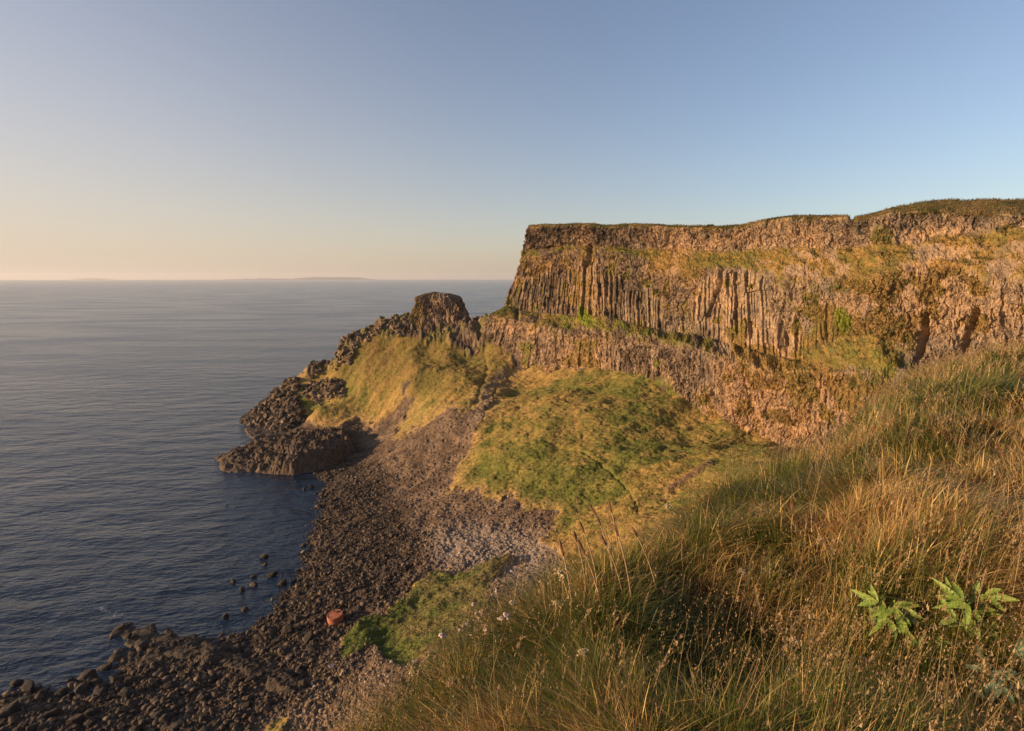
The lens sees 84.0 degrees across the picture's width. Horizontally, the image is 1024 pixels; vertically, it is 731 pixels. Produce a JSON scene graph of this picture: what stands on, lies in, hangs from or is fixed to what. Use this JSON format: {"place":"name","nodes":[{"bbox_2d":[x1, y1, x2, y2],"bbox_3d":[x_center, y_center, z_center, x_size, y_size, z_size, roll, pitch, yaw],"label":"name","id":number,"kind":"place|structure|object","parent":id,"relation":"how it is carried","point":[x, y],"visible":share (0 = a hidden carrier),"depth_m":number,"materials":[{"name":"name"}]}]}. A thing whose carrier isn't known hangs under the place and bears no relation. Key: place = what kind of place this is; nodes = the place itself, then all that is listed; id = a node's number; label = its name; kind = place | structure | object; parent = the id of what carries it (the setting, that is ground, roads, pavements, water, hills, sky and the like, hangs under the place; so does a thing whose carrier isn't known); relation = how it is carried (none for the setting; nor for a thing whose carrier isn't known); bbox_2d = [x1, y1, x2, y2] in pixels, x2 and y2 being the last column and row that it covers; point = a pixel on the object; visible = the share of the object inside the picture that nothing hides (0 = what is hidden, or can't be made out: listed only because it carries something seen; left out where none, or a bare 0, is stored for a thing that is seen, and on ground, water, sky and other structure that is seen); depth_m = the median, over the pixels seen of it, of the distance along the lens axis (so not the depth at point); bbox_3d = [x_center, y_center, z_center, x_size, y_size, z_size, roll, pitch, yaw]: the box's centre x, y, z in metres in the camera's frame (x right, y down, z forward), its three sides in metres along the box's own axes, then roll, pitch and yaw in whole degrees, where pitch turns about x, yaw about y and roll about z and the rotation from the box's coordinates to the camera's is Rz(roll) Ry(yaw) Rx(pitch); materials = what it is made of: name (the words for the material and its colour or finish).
{"place":"outdoors","nodes":[
{"label":"outdoors","id":0,"kind":"place"},
{"bbox_2d":[73,278,112,279],"bbox_3d":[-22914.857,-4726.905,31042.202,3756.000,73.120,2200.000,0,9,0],"label":"island","id":1,"kind":"structure","parent":0,"point":[92,279],"depth_m":30058.28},
{"bbox_2d":[0,279,513,695],"bbox_3d":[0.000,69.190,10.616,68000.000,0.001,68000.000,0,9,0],"label":"sea","id":2,"kind":"structure","parent":0,"point":[125,405],"depth_m":229.85,"materials":[{"name":"blue liquid"}]},
{"bbox_2d":[96,662,111,670],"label":"boulder","id":3,"kind":"object","parent":2,"relation":"in","point":[104,667],"visible":1,"depth_m":102.91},
{"bbox_2d":[107,647,124,661],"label":"reef rock","id":4,"kind":"object","parent":2,"relation":"in","point":[116,655],"visible":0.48,"depth_m":106.11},
{"bbox_2d":[151,628,177,649],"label":"reef rock","id":5,"kind":"object","parent":2,"relation":"in","point":[164,643],"visible":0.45,"depth_m":110.35,"materials":[{"name":"stone"}]},
{"bbox_2d":[180,634,208,649],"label":"reef rock","id":6,"kind":"object","parent":2,"relation":"in","point":[194,639],"visible":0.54,"depth_m":109.15,"materials":[{"name":"stone"}]},
{"bbox_2d":[120,625,310,691],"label":"reef shelf","id":7,"kind":"object","parent":2,"relation":"in","point":[240,662],"visible":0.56,"depth_m":102.47,"materials":[{"name":"stone"}]},
{"bbox_2d":[109,622,132,639],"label":"reef rock","id":8,"kind":"object","parent":7,"relation":"on","point":[115,632],"visible":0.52,"depth_m":113.52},
{"bbox_2d":[124,623,156,652],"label":"reef rock","id":9,"kind":"object","parent":7,"relation":"on","point":[145,633],"visible":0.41,"depth_m":111.55,"materials":[{"name":"stone"}]},
{"bbox_2d":[124,632,131,639],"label":"boulder","id":10,"kind":"object","parent":9,"relation":"on","point":[128,635],"visible":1,"depth_m":110.59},
{"bbox_2d":[137,642,147,647],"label":"boulder","id":11,"kind":"object","parent":9,"relation":"on","point":[143,645],"visible":1,"depth_m":108.00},
{"bbox_2d":[141,651,161,667],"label":"reef rock","id":12,"kind":"object","parent":7,"relation":"on","point":[153,655],"visible":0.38,"depth_m":105.61,"materials":[{"name":"stone"}]},
{"bbox_2d":[196,640,230,672],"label":"reef rock","id":13,"kind":"object","parent":7,"relation":"on","point":[211,650],"visible":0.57,"depth_m":105.22,"materials":[{"name":"stone"}]},
{"bbox_2d":[232,652,244,658],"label":"reef rock","id":14,"kind":"object","parent":7,"relation":"on","point":[234,654],"visible":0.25,"depth_m":105.19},
{"bbox_2d":[231,643,240,652],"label":"boulder","id":15,"kind":"object","parent":14,"relation":"on","point":[236,648],"visible":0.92,"depth_m":107.57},
{"bbox_2d":[251,665,268,683],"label":"reef rock","id":16,"kind":"object","parent":7,"relation":"on","point":[258,679],"visible":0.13,"depth_m":97.29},
{"bbox_2d":[244,426,286,438],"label":"rock shelf","id":17,"kind":"object","parent":2,"relation":"in","point":[257,432],"visible":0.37,"depth_m":257.68,"materials":[{"name":"stone"}]},
{"bbox_2d":[214,426,355,474],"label":"rock platform","id":18,"kind":"object","parent":2,"relation":"in","point":[299,450],"visible":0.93,"depth_m":216.59,"materials":[{"name":"stone"}]},
{"bbox_2d":[224,278,289,279],"bbox_3d":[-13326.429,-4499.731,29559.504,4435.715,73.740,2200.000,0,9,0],"label":"island","id":19,"kind":"structure","parent":0,"point":[257,279],"depth_m":28598.28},
{"bbox_2d":[290,277,375,279],"bbox_3d":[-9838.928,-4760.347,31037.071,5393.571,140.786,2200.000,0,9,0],"label":"island","id":20,"kind":"structure","parent":0,"point":[332,278],"depth_m":30252.49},
{"bbox_2d":[0,312,795,730],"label":"ground","id":21,"kind":"structure","parent":0,"point":[458,338],"depth_m":164.69,"materials":[{"name":"plant"}]},
{"bbox_2d":[26,724,36,730],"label":"boulder","id":22,"kind":"object","parent":21,"relation":"on","point":[31,727],"visible":1,"depth_m":87.38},
{"bbox_2d":[82,719,95,728],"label":"boulder","id":23,"kind":"object","parent":21,"relation":"on","point":[89,722],"visible":1,"depth_m":88.36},
{"bbox_2d":[266,571,277,577],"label":"boulder","id":24,"kind":"object","parent":21,"relation":"on","point":[271,574],"visible":1,"depth_m":134.93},
{"bbox_2d":[239,377,305,432],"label":"tip rocks","id":25,"kind":"object","parent":21,"relation":"on","point":[279,413],"visible":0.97,"depth_m":273.06,"materials":[{"name":"stone"}]},
{"bbox_2d":[266,679,283,692],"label":"reef rock","id":26,"kind":"object","parent":21,"relation":"on","point":[272,688],"visible":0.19,"depth_m":95.35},
{"bbox_2d":[0,397,559,730],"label":"shingle","id":27,"kind":"object","parent":21,"relation":"on","point":[187,721],"visible":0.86,"depth_m":108.03,"materials":[{"name":"stone"}]},
{"bbox_2d":[0,699,19,718],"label":"boulder","id":28,"kind":"object","parent":27,"relation":"on","point":[8,710],"visible":0.93,"depth_m":90.96,"materials":[{"name":"stone"}]},
{"bbox_2d":[9,679,23,686],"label":"boulder","id":29,"kind":"object","parent":27,"relation":"on","point":[13,683],"visible":1,"depth_m":98.90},
{"bbox_2d":[19,696,31,702],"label":"boulder","id":30,"kind":"object","parent":27,"relation":"on","point":[23,699],"visible":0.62,"depth_m":94.46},
{"bbox_2d":[21,680,34,692],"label":"boulder","id":31,"kind":"object","parent":27,"relation":"on","point":[28,686],"visible":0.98,"depth_m":97.28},
{"bbox_2d":[37,689,50,698],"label":"boulder","id":32,"kind":"object","parent":27,"relation":"on","point":[45,693],"visible":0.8,"depth_m":95.87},
{"bbox_2d":[43,708,60,718],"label":"boulder","id":33,"kind":"object","parent":27,"relation":"on","point":[52,712],"visible":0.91,"depth_m":90.66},
{"bbox_2d":[51,687,67,697],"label":"boulder","id":34,"kind":"object","parent":27,"relation":"on","point":[55,693],"visible":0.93,"depth_m":96.40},
{"bbox_2d":[66,713,83,725],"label":"boulder","id":35,"kind":"object","parent":27,"relation":"on","point":[76,719],"visible":0.99,"depth_m":88.98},
{"bbox_2d":[72,694,82,699],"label":"boulder","id":36,"kind":"object","parent":27,"relation":"on","point":[77,696],"visible":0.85,"depth_m":95.24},
{"bbox_2d":[74,681,90,694],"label":"boulder","id":37,"kind":"object","parent":27,"relation":"on","point":[82,688],"visible":0.8,"depth_m":96.98,"materials":[{"name":"stone"}]},
{"bbox_2d":[77,669,96,680],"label":"boulder","id":38,"kind":"object","parent":27,"relation":"on","point":[85,674],"visible":0.89,"depth_m":100.38,"materials":[{"name":"stone"}]},
{"bbox_2d":[83,707,100,716],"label":"boulder","id":39,"kind":"object","parent":27,"relation":"on","point":[91,712],"visible":0.98,"depth_m":91.01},
{"bbox_2d":[90,677,102,683],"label":"boulder","id":40,"kind":"object","parent":27,"relation":"on","point":[97,680],"visible":1,"depth_m":99.57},
{"bbox_2d":[92,687,107,698],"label":"boulder","id":41,"kind":"object","parent":27,"relation":"on","point":[100,692],"visible":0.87,"depth_m":95.96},
{"bbox_2d":[93,682,106,692],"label":"boulder","id":42,"kind":"object","parent":27,"relation":"on","point":[100,685],"visible":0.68,"depth_m":97.11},
{"bbox_2d":[109,674,126,682],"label":"boulder","id":43,"kind":"object","parent":27,"relation":"on","point":[114,678],"visible":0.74,"depth_m":99.31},
{"bbox_2d":[117,688,135,697],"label":"boulder","id":44,"kind":"object","parent":27,"relation":"on","point":[127,692],"visible":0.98,"depth_m":94.85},
{"bbox_2d":[124,676,135,684],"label":"boulder","id":45,"kind":"object","parent":27,"relation":"on","point":[129,680],"visible":1,"depth_m":98.70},
{"bbox_2d":[129,725,139,730],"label":"boulder","id":46,"kind":"object","parent":27,"relation":"on","point":[135,728],"visible":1,"depth_m":86.74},
{"bbox_2d":[137,714,147,724],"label":"boulder","id":47,"kind":"object","parent":27,"relation":"on","point":[139,718],"visible":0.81,"depth_m":89.03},
{"bbox_2d":[151,711,161,719],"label":"boulder","id":48,"kind":"object","parent":27,"relation":"on","point":[156,715],"visible":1,"depth_m":89.39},
{"bbox_2d":[158,713,172,723],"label":"boulder","id":49,"kind":"object","parent":27,"relation":"on","point":[164,718],"visible":0.98,"depth_m":88.84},
{"bbox_2d":[163,680,178,689],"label":"boulder","id":50,"kind":"object","parent":27,"relation":"on","point":[171,684],"visible":0.99,"depth_m":96.71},
{"bbox_2d":[168,720,185,730],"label":"boulder","id":51,"kind":"object","parent":27,"relation":"on","point":[177,725],"visible":0.92,"depth_m":87.04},
{"bbox_2d":[194,695,204,702],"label":"boulder","id":52,"kind":"object","parent":27,"relation":"on","point":[199,698],"visible":1,"depth_m":93.41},
{"bbox_2d":[199,715,209,723],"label":"boulder","id":53,"kind":"object","parent":27,"relation":"on","point":[203,718],"visible":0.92,"depth_m":88.17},
{"bbox_2d":[199,725,211,730],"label":"boulder","id":54,"kind":"object","parent":27,"relation":"on","point":[207,728],"visible":1,"depth_m":86.00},
{"bbox_2d":[239,701,251,707],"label":"boulder","id":55,"kind":"object","parent":27,"relation":"on","point":[247,704],"visible":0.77,"depth_m":91.07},
{"bbox_2d":[270,638,281,644],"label":"boulder","id":56,"kind":"object","parent":27,"relation":"on","point":[275,641],"visible":0.98,"depth_m":108.74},
{"bbox_2d":[282,624,293,633],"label":"boulder","id":57,"kind":"object","parent":27,"relation":"on","point":[287,628],"visible":1,"depth_m":111.73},
{"bbox_2d":[303,631,313,642],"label":"boulder","id":58,"kind":"object","parent":27,"relation":"on","point":[308,636],"visible":0.9,"depth_m":108.29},
{"bbox_2d":[306,644,316,651],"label":"boulder","id":59,"kind":"object","parent":27,"relation":"on","point":[311,648],"visible":0.81,"depth_m":104.38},
{"bbox_2d":[327,609,343,624],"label":"boulder","id":60,"kind":"object","parent":27,"relation":"on","point":[335,616],"visible":1,"depth_m":112.70,"materials":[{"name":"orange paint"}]},
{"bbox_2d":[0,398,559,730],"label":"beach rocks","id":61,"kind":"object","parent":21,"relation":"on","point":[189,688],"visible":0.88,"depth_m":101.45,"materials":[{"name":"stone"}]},
{"bbox_2d":[278,579,286,585],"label":"boulder","id":62,"kind":"object","parent":21,"relation":"on","point":[282,582],"visible":1,"depth_m":131.02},
{"bbox_2d":[281,678,298,698],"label":"reef rock","id":63,"kind":"object","parent":21,"relation":"on","point":[289,691],"visible":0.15,"depth_m":93.47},
{"bbox_2d":[301,314,409,406],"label":"crag rocks","id":64,"kind":"object","parent":21,"relation":"on","point":[349,357],"visible":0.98,"depth_m":277.82,"materials":[{"name":"stone"}]},
{"bbox_2d":[408,292,470,331],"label":"rock stack","id":65,"kind":"object","parent":21,"relation":"on","point":[448,308],"visible":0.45,"depth_m":278.38,"materials":[{"name":"stone"}]},
{"bbox_2d":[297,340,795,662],"bbox_3d":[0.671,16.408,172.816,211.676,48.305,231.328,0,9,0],"label":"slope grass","id":66,"kind":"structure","parent":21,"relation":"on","point":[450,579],"depth_m":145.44,"materials":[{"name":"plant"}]},
{"bbox_2d":[0,0,1023,279],"label":"sky","id":67,"kind":"structure","parent":0,"point":[140,139],"materials":[{"name":"blue"}]},
{"bbox_2d":[289,342,1023,730],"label":"grass bank","id":68,"kind":"structure","parent":0,"point":[991,431],"depth_m":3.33,"materials":[{"name":"plant"}]},
{"bbox_2d":[324,701,338,727],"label":"seeding stalk","id":69,"kind":"object","parent":68,"relation":"on","point":[329,711],"visible":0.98,"depth_m":2.52,"materials":[{"name":"plant"}]},
{"bbox_2d":[358,687,374,725],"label":"seeding stalk","id":70,"kind":"object","parent":68,"relation":"on","point":[361,692],"visible":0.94,"depth_m":2.67,"materials":[{"name":"plant"}]},
{"bbox_2d":[438,632,446,666],"bbox_3d":[-0.347,1.547,2.901,0.045,0.406,0.036,-5,10,-29],"label":"thrift","id":71,"kind":"object","parent":68,"relation":"on","point":[442,635],"visible":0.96,"depth_m":2.87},
{"bbox_2d":[503,612,513,638],"bbox_3d":[-0.013,1.371,2.865,0.062,0.279,0.043,-5,10,-29],"label":"thrift","id":72,"kind":"object","parent":68,"relation":"on","point":[506,615],"visible":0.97,"depth_m":2.84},
{"bbox_2d":[540,580,547,623],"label":"seeding stalk","id":73,"kind":"object","parent":68,"relation":"on","point":[542,588],"visible":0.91,"depth_m":2.87,"materials":[{"name":"plant"}]},
{"bbox_2d":[553,600,562,631],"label":"cream flower","id":74,"kind":"object","parent":68,"relation":"on","point":[556,602],"visible":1,"depth_m":2.87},
{"bbox_2d":[554,567,566,608],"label":"cream flower","id":75,"kind":"object","parent":68,"relation":"on","point":[562,572],"visible":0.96,"depth_m":3.05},
{"bbox_2d":[559,540,572,610],"bbox_3d":[0.290,1.192,3.000,0.103,0.559,0.016,5,10,28],"label":"plantain","id":76,"kind":"object","parent":68,"relation":"on","point":[561,547],"visible":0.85,"depth_m":2.98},
{"bbox_2d":[573,530,586,592],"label":"plantain","id":77,"kind":"object","parent":68,"relation":"on","point":[575,535],"visible":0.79,"depth_m":3.30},
{"bbox_2d":[577,648,590,669],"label":"cream flower","id":78,"kind":"object","parent":68,"relation":"on","point":[580,650],"visible":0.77,"depth_m":2.45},
{"bbox_2d":[579,521,598,597],"bbox_3d":[0.439,1.120,3.240,0.126,0.491,0.016,1,9,9],"label":"plantain","id":79,"kind":"object","parent":68,"relation":"on","point":[582,529],"visible":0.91,"depth_m":3.22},
{"bbox_2d":[577,538,604,626],"bbox_3d":[0.415,1.164,2.962,0.163,0.542,0.016,2,9,15],"label":"plantain","id":80,"kind":"object","parent":68,"relation":"on","point":[580,546],"visible":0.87,"depth_m":2.94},
{"bbox_2d":[589,504,614,561],"bbox_3d":[0.584,1.125,3.647,0.189,0.499,0.016,0,9,0],"label":"plantain","id":81,"kind":"object","parent":68,"relation":"on","point":[592,509],"visible":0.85,"depth_m":3.63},
{"bbox_2d":[596,515,611,571],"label":"plantain","id":82,"kind":"object","parent":68,"relation":"on","point":[598,520],"visible":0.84,"depth_m":3.46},
{"bbox_2d":[601,534,623,598],"bbox_3d":[0.562,1.173,3.162,0.151,0.502,0.015,0,9,0],"label":"plantain","id":83,"kind":"object","parent":68,"relation":"on","point":[603,540],"visible":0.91,"depth_m":3.15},
{"bbox_2d":[608,501,620,573],"bbox_3d":[0.647,1.109,3.590,0.092,0.530,0.015,2,9,15],"label":"plantain","id":84,"kind":"object","parent":68,"relation":"on","point":[610,507],"visible":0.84,"depth_m":3.57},
{"bbox_2d":[614,524,632,607],"bbox_3d":[0.608,1.152,3.091,0.127,0.602,0.017,3,9,19],"label":"plantain","id":85,"kind":"object","parent":68,"relation":"on","point":[616,530],"visible":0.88,"depth_m":3.07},
{"bbox_2d":[626,603,661,633],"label":"broadleaf plant","id":86,"kind":"object","parent":68,"relation":"on","point":[649,615],"visible":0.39,"depth_m":2.99,"materials":[{"name":"green plant"}]},
{"bbox_2d":[632,527,659,605],"bbox_3d":[0.769,1.201,3.258,0.185,0.585,0.014,1,9,8],"label":"plantain","id":87,"kind":"object","parent":68,"relation":"on","point":[634,531],"visible":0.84,"depth_m":3.24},
{"bbox_2d":[338,342,1023,730],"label":"dry stalks","id":88,"kind":"object","parent":68,"relation":"on","point":[962,534],"visible":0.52,"depth_m":2.73,"materials":[{"name":"brown plant"}]},
{"bbox_2d":[319,337,1023,730],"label":"seed heads","id":89,"kind":"object","parent":88,"relation":"attached to","point":[1013,541],"visible":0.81,"depth_m":2.55,"materials":[{"name":"plant"}]},
{"bbox_2d":[644,602,723,676],"bbox_3d":[0.898,1.487,3.084,0.526,0.212,0.504,0,9,0],"label":"heather","id":90,"kind":"object","parent":68,"relation":"on","point":[686,634],"visible":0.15,"depth_m":3.09,"materials":[{"name":"brown plant"}]},
{"bbox_2d":[681,476,797,529],"bbox_3d":[1.966,1.385,5.223,1.202,0.818,1.216,0,9,0],"label":"heather","id":91,"kind":"object","parent":68,"relation":"on","point":[721,495],"visible":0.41,"depth_m":5.09,"materials":[{"name":"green plant"}]},
{"bbox_2d":[734,568,745,617],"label":"cream flower","id":92,"kind":"object","parent":68,"relation":"on","point":[743,571],"visible":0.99,"depth_m":3.15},
{"bbox_2d":[730,646,751,710],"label":"seeding stalk","id":93,"kind":"object","parent":68,"relation":"on","point":[744,662],"visible":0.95,"depth_m":2.18,"materials":[{"name":"plant"}]},
{"bbox_2d":[786,636,800,677],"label":"cream flower","id":94,"kind":"object","parent":68,"relation":"on","point":[794,640],"visible":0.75,"depth_m":2.67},
{"bbox_2d":[816,531,830,573],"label":"seeding stalk","id":95,"kind":"object","parent":68,"relation":"on","point":[824,545],"visible":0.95,"depth_m":3.04,"materials":[{"name":"plant"}]},
{"bbox_2d":[843,593,847,637],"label":"seeding stalk","id":96,"kind":"object","parent":68,"relation":"on","point":[845,598],"visible":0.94,"depth_m":2.73,"materials":[{"name":"plant"}]},
{"bbox_2d":[846,413,863,452],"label":"plantain","id":97,"kind":"object","parent":68,"relation":"on","point":[849,418],"visible":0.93,"depth_m":6.13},
{"bbox_2d":[851,585,923,643],"bbox_3d":[1.778,1.212,2.695,0.254,0.310,0.262,-3,9,-20],"label":"broadleaf plant","id":98,"kind":"object","parent":68,"relation":"on","point":[869,601],"visible":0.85,"depth_m":2.65,"materials":[{"name":"green plant"}]},
{"bbox_2d":[904,629,953,668],"bbox_3d":[1.859,1.307,2.536,0.148,0.205,0.143,0,9,0],"label":"broadleaf plant","id":99,"kind":"object","parent":68,"relation":"on","point":[915,642],"visible":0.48,"depth_m":2.55,"materials":[{"name":"green plant"}]},
{"bbox_2d":[877,598,1023,728],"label":"heather","id":100,"kind":"object","parent":68,"relation":"on","point":[981,652],"visible":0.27,"depth_m":2.42,"materials":[{"name":"plant"}]},
{"bbox_2d":[944,545,967,626],"bbox_3d":[2.000,1.021,2.567,0.065,0.450,0.028,0,9,0],"label":"seeding stalk","id":101,"kind":"object","parent":68,"relation":"on","point":[963,557],"visible":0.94,"depth_m":2.54,"materials":[{"name":"plant"}]},
{"bbox_2d":[954,503,987,575],"bbox_3d":[2.140,0.876,2.669,0.125,0.486,0.027,0,9,0],"label":"seeding stalk","id":102,"kind":"object","parent":68,"relation":"on","point":[973,527],"visible":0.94,"depth_m":2.64,"materials":[{"name":"plant"}]},
{"bbox_2d":[933,577,1019,642],"bbox_3d":[2.010,1.109,2.506,0.205,0.308,0.295,-7,11,-37],"label":"broadleaf plant","id":103,"kind":"object","parent":68,"relation":"on","point":[950,604],"visible":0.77,"depth_m":2.49,"materials":[{"name":"green plant"}]},
{"bbox_2d":[967,567,986,654],"bbox_3d":[1.997,1.085,2.441,0.059,0.455,0.025,-6,11,-34],"label":"seeding stalk","id":104,"kind":"object","parent":68,"relation":"on","point":[982,580],"visible":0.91,"depth_m":2.43,"materials":[{"name":"plant"}]},
{"bbox_2d":[965,638,1023,690],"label":"broadleaf plant","id":105,"kind":"object","parent":68,"relation":"on","point":[1018,647],"visible":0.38,"depth_m":2.27,"materials":[{"name":"green plant"}]},
{"bbox_2d":[969,670,1023,711],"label":"broadleaf plant","id":106,"kind":"object","parent":68,"relation":"on","point":[990,686],"visible":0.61,"depth_m":2.15,"materials":[{"name":"green plant"}]},
{"bbox_2d":[1009,545,1023,613],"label":"seeding stalk","id":107,"kind":"object","parent":68,"relation":"on","point":[1019,558],"visible":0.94,"depth_m":2.43,"materials":[{"name":"plant"}]},
{"bbox_2d":[473,199,1023,451],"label":"cliff","id":108,"kind":"structure","parent":0,"point":[763,309],"depth_m":169.66,"materials":[{"name":"stone"}]},
{"bbox_2d":[491,222,1023,440],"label":"ledge grass","id":109,"kind":"structure","parent":108,"relation":"on","point":[799,362],"depth_m":150.94,"materials":[{"name":"plant"}]},
{"bbox_2d":[528,197,1023,230],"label":"rim grass","id":110,"kind":"structure","parent":108,"relation":"on","point":[975,214],"depth_m":151.73,"materials":[{"name":"plant"}]},
{"bbox_2d":[907,516,1023,730],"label":"grass","id":111,"kind":"structure","parent":0,"point":[1018,724],"depth_m":2.00,"materials":[{"name":"plant"}]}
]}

